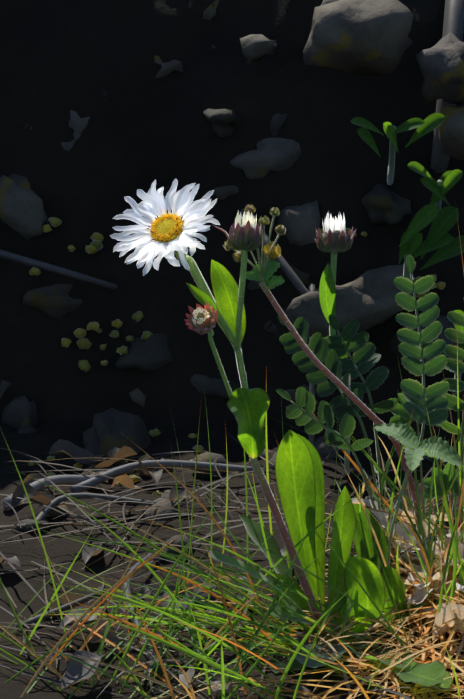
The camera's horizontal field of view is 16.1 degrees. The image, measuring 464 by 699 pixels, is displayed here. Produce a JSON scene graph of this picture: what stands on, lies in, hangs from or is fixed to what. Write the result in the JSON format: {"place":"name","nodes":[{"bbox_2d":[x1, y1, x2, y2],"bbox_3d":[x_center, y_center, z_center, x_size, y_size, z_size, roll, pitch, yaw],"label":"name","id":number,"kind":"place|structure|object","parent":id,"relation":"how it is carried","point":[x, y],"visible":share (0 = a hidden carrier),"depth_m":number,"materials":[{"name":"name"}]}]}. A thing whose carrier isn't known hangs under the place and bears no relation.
{"place":"outdoors","nodes":[
{"label":"outdoors","id":0,"kind":"place"},
{"bbox_2d":[0,0,463,698],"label":"ground","id":1,"kind":"structure","parent":0,"point":[100,68],"depth_m":0.57,"materials":[{"name":"black soil"}]},
{"bbox_2d":[0,0,463,698],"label":"bank rocks","id":2,"kind":"object","parent":1,"relation":"on","point":[360,36],"visible":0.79,"depth_m":0.54,"materials":[{"name":"grey stone"}]},
{"bbox_2d":[0,208,463,698],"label":"grass plant","id":3,"kind":"object","parent":1,"relation":"on","point":[185,620],"depth_m":0.39,"materials":[{"name":"green plant"}]},
{"bbox_2d":[0,0,463,444],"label":"dead twigs","id":4,"kind":"object","parent":1,"relation":"on","point":[453,23],"visible":0.54,"depth_m":0.55,"materials":[{"name":"wood"}]},
{"bbox_2d":[0,416,463,698],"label":"litter leaves","id":5,"kind":"object","parent":1,"relation":"on","point":[449,618],"visible":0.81,"depth_m":0.41,"materials":[{"name":"brown plant"}]},
{"bbox_2d":[28,113,463,495],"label":"bank plants","id":6,"kind":"object","parent":1,"relation":"on","point":[443,241],"visible":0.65,"depth_m":0.51,"materials":[{"name":"green plant"}]},
{"bbox_2d":[110,178,451,689],"bbox_3d":[0.010,0.022,0.388,0.092,0.115,0.065,4,15,13],"label":"daisy plant","id":7,"kind":"object","parent":1,"relation":"on","point":[170,225],"visible":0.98,"depth_m":0.40,"materials":[{"name":"green plant"}]},
{"bbox_2d":[223,204,463,565],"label":"neighbour plants","id":8,"kind":"object","parent":1,"relation":"on","point":[332,350],"visible":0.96,"depth_m":0.43,"materials":[{"name":"green plant"}]}
]}

